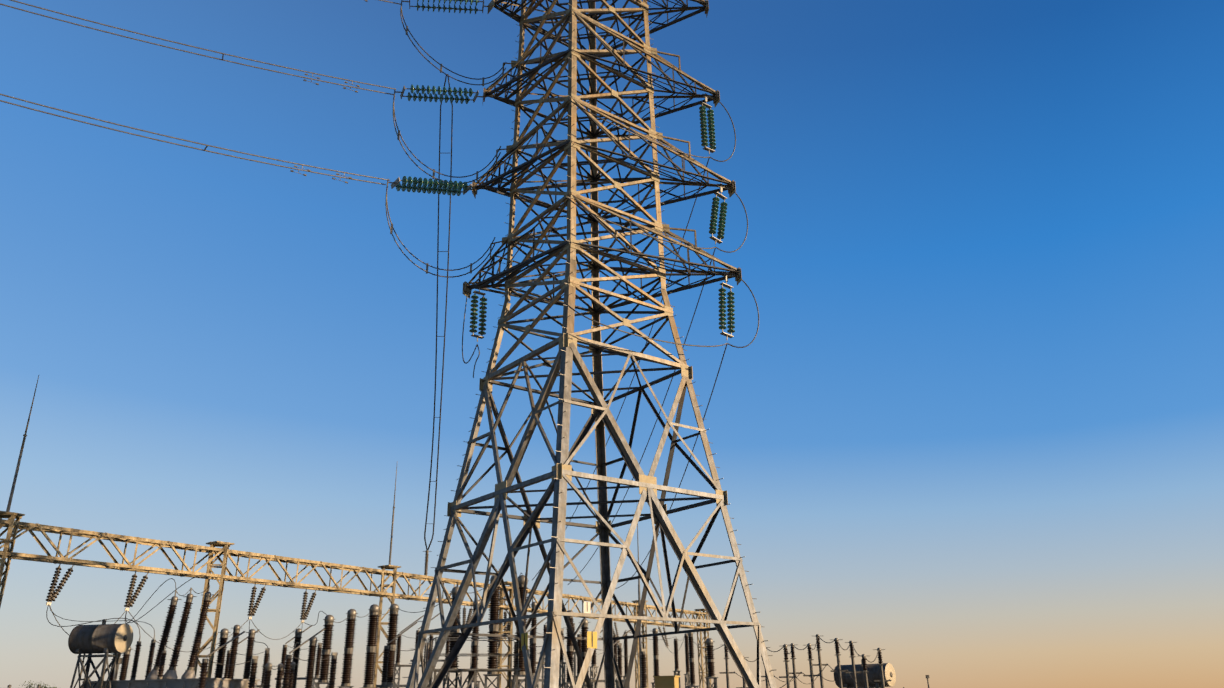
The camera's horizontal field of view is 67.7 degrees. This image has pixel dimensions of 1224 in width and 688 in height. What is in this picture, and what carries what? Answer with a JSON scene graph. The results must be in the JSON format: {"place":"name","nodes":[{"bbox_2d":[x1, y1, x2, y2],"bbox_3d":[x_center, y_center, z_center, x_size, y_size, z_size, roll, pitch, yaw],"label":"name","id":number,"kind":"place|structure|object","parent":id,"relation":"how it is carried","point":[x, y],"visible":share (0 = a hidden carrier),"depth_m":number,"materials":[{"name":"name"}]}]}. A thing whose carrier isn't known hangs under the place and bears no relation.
{"place":"outdoors","nodes":[
{"label":"outdoors","id":0,"kind":"place"},
{"bbox_2d":[0,0,1223,687],"label":"sky","id":1,"kind":"structure","parent":0,"point":[969,431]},
{"bbox_2d":[653,675,679,687],"bbox_3d":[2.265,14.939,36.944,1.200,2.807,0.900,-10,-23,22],"label":"control cabinet","id":2,"kind":"object","parent":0,"point":[666,681],"visible":1,"depth_m":37.16,"materials":[{"name":"metal"}]},
{"bbox_2d":[834,660,895,687],"bbox_3d":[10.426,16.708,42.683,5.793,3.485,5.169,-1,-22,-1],"label":"power transformer","id":3,"kind":"object","parent":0,"point":[873,673],"visible":0.73,"depth_m":41.35,"materials":[{"name":"paint"}]},
{"label":"ground","id":4,"kind":"structure","parent":0,"visible":0},
{"bbox_2d":[19,680,56,687],"bbox_3d":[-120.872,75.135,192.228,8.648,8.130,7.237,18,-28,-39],"label":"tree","id":5,"kind":"object","parent":4,"relation":"on","point":[30,686],"visible":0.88,"depth_m":191.71,"materials":[{"name":"green plant"}]},
{"bbox_2d":[68,586,259,687],"bbox_3d":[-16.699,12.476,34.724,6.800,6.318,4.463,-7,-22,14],"label":"power transformer","id":6,"kind":"object","parent":4,"relation":"on","point":[103,637],"visible":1,"depth_m":33.95,"materials":[{"name":"paint"}]},
{"bbox_2d":[0,375,711,687],"bbox_3d":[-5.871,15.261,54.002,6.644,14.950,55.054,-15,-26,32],"label":"substation gantry","id":7,"kind":"object","parent":4,"relation":"on","point":[11,524],"visible":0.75,"depth_m":43.16,"materials":[{"name":"metal"}]},
{"bbox_2d":[108,575,717,687],"bbox_3d":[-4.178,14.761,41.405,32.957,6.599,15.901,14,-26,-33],"label":"switchgear","id":8,"kind":"object","parent":4,"relation":"on","point":[473,671],"visible":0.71,"depth_m":38.74,"materials":[{"name":"metal"}]},
{"bbox_2d":[198,613,646,687],"bbox_3d":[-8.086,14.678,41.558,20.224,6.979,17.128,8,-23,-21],"label":"yard equipment","id":9,"kind":"object","parent":4,"relation":"on","point":[285,683],"visible":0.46,"depth_m":39.02,"materials":[{"name":"metal"}]},
{"bbox_2d":[7,675,929,687],"bbox_3d":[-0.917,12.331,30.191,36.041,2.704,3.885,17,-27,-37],"label":"fences","id":10,"kind":"object","parent":4,"relation":"on","point":[39,686],"visible":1,"depth_m":40.09,"materials":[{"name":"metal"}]},
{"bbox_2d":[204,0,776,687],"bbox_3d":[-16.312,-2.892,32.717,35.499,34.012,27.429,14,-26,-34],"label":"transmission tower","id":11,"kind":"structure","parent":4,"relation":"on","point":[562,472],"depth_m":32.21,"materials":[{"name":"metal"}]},
{"bbox_2d":[0,0,400,184],"bbox_3d":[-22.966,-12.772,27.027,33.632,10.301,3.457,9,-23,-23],"label":"line conductors","id":12,"kind":"object","parent":11,"relation":"on","point":[201,55],"visible":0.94,"depth_m":30.49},
{"bbox_2d":[46,0,889,687],"bbox_3d":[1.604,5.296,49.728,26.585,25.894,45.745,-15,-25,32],"label":"conductors","id":13,"kind":"object","parent":11,"relation":"attached to","point":[450,176],"visible":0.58,"depth_m":36.39,"materials":[{"name":"metal"}]},
{"bbox_2d":[719,634,890,687],"bbox_3d":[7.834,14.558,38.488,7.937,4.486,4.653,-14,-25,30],"label":"bus post row","id":14,"kind":"object","parent":4,"relation":"on","point":[820,664],"visible":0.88,"depth_m":37.92,"materials":[{"name":"concrete"}]}
]}

